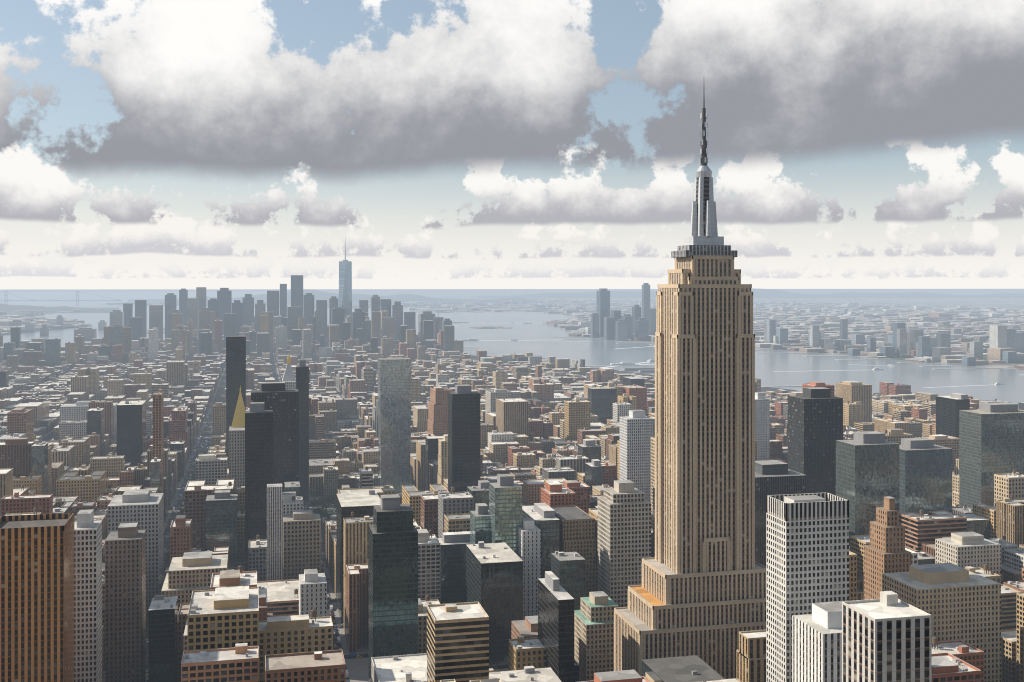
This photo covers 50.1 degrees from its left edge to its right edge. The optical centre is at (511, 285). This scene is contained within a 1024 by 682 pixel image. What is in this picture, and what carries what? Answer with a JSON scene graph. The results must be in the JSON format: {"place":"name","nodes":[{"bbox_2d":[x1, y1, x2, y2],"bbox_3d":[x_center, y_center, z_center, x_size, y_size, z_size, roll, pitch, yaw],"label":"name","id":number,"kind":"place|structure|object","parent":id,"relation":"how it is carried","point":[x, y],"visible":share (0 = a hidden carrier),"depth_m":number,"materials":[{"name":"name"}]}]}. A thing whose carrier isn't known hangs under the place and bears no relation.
{"place":"outdoors","nodes":[
{"label":"outdoors","id":0,"kind":"place"},
{"bbox_2d":[0,304,118,312],"bbox_3d":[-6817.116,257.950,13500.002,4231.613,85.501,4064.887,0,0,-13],"label":"brooklyn ridge","id":1,"kind":"structure","parent":0,"point":[8,308],"depth_m":12801.26,"materials":[{"name":"grey"}]},
{"bbox_2d":[128,289,545,302],"bbox_3d":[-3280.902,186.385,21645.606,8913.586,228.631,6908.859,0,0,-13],"label":"island","id":2,"kind":"structure","parent":0,"point":[322,295],"depth_m":20485.50,"materials":[{"name":"grey"}]},
{"bbox_2d":[42,354,800,681],"bbox_3d":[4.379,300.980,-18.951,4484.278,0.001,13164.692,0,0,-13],"label":"manhattan road","id":3,"kind":"structure","parent":0,"point":[220,395],"depth_m":1953.26,"materials":[{"name":"grey asphalt"}]},
{"bbox_2d":[31,352,412,681],"bbox_3d":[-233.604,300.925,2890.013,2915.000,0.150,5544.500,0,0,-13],"label":"sidewalk blocks","id":4,"kind":"structure","parent":3,"relation":"on","point":[358,669],"depth_m":1037.51,"materials":[{"name":"concrete"}]},
{"bbox_2d":[146,359,335,627],"bbox_3d":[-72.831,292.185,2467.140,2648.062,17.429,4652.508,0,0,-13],"label":"trees","id":5,"kind":"object","parent":4,"relation":"on","point":[320,511],"visible":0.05,"depth_m":1453.35,"materials":[{"name":"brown plant"}]},
{"bbox_2d":[339,261,351,321],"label":"skyscraper","id":6,"kind":"structure","parent":4,"relation":"on","point":[345,285],"depth_m":5229.32,"materials":[{"name":"glass"}]},
{"bbox_2d":[0,310,1023,681],"bbox_3d":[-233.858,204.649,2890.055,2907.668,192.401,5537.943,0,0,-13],"label":"low-rise city buildings","id":7,"kind":"structure","parent":4,"relation":"on","point":[150,382],"depth_m":1282.08,"materials":[{"name":"beige concrete"}]},
{"bbox_2d":[10,383,1015,681],"bbox_3d":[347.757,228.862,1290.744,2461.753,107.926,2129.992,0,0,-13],"label":"rooftop water tanks","id":8,"kind":"object","parent":7,"relation":"on","point":[934,639],"visible":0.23,"depth_m":1229.90,"materials":[{"name":"brown wood"}]},
{"bbox_2d":[0,336,1023,681],"bbox_3d":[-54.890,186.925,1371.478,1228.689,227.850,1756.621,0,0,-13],"label":"high-rise buildings","id":9,"kind":"structure","parent":4,"relation":"on","point":[824,492],"depth_m":896.19,"materials":[{"name":"grey concrete"}]},
{"bbox_2d":[231,354,295,427],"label":"pyramidal roofs","id":10,"kind":"structure","parent":9,"relation":"on","point":[239,414],"depth_m":1364.23,"materials":[{"name":"gold leaf"},{"name":"metal"}]},
{"bbox_2d":[614,255,765,678],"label":"skyscraper","id":11,"kind":"structure","parent":4,"relation":"on","point":[700,592],"depth_m":724.04,"materials":[{"name":"beige stone"}]},
{"bbox_2d":[671,177,736,257],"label":"mooring mast","id":12,"kind":"object","parent":11,"relation":"on","point":[704,238],"visible":0.99,"depth_m":737.00,"materials":[{"name":"silver metal"}]},
{"bbox_2d":[696,90,711,177],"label":"antenna spire","id":13,"kind":"structure","parent":12,"relation":"on","point":[703,169],"depth_m":740.99,"materials":[{"name":"grey metal"}]},
{"bbox_2d":[146,426,337,673],"bbox_3d":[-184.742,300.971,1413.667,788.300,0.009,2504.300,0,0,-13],"label":"road markings","id":14,"kind":"object","parent":3,"relation":"on","point":[176,513],"visible":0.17,"depth_m":1517.98,"materials":[{"name":"white paint"}]},
{"bbox_2d":[103,407,410,681],"bbox_3d":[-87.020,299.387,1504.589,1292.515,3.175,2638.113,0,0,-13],"label":"vehicles","id":15,"kind":"object","parent":3,"relation":"on","point":[351,654],"visible":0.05,"depth_m":1409.13,"materials":[{"name":"paint"}]},
{"bbox_2d":[469,326,512,328],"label":"ellis island ground","id":16,"kind":"structure","parent":0,"point":[488,327],"depth_m":7825.64,"materials":[{"name":"grey"}]},
{"bbox_2d":[0,291,1023,403],"bbox_3d":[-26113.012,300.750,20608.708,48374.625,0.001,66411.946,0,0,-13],"label":"water","id":17,"kind":"structure","parent":0,"point":[536,337],"depth_m":4924.61,"materials":[{"name":"liquid"}]},
{"bbox_2d":[0,291,121,304],"bbox_3d":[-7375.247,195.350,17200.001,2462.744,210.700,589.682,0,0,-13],"label":"suspension bridge","id":18,"kind":"structure","parent":17,"relation":"on","point":[7,300],"depth_m":17191.36,"materials":[{"name":"silver metal"}]},
{"bbox_2d":[461,322,1002,387],"bbox_3d":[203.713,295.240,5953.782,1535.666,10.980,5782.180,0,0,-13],"label":"piers","id":19,"kind":"structure","parent":17,"relation":"on","point":[653,360],"depth_m":4149.81,"materials":[{"name":"white concrete"}]},
{"bbox_2d":[525,337,1023,402],"bbox_3d":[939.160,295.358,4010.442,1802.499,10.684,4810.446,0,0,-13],"label":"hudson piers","id":20,"kind":"structure","parent":17,"relation":"on","point":[647,370],"depth_m":4105.51,"materials":[{"name":"concrete"}]},
{"bbox_2d":[0,298,1023,368],"bbox_3d":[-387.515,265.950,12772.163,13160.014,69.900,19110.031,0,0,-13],"label":"distant low-rise buildings","id":21,"kind":"structure","parent":0,"point":[958,322],"depth_m":8931.79,"materials":[{"name":"grey concrete"}]},
{"bbox_2d":[0,289,1023,373],"bbox_3d":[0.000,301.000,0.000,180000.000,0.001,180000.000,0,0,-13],"label":"ground","id":22,"kind":"structure","parent":0,"point":[1003,303],"depth_m":27582.54,"materials":[{"name":"grey"}]},
{"bbox_2d":[0,0,1023,288],"label":"sky","id":23,"kind":"structure","parent":0,"point":[145,144],"materials":[{"name":"white"}]},
{"bbox_2d":[13,275,1023,365],"bbox_3d":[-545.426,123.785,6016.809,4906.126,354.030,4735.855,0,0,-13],"label":"distant towers","id":24,"kind":"structure","parent":0,"point":[899,341],"depth_m":5274.94,"materials":[{"name":"grey concrete"}]},
{"bbox_2d":[478,288,1023,297],"bbox_3d":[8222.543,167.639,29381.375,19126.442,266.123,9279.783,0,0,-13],"label":"distant hills","id":25,"kind":"structure","parent":0,"point":[764,293],"depth_m":27352.59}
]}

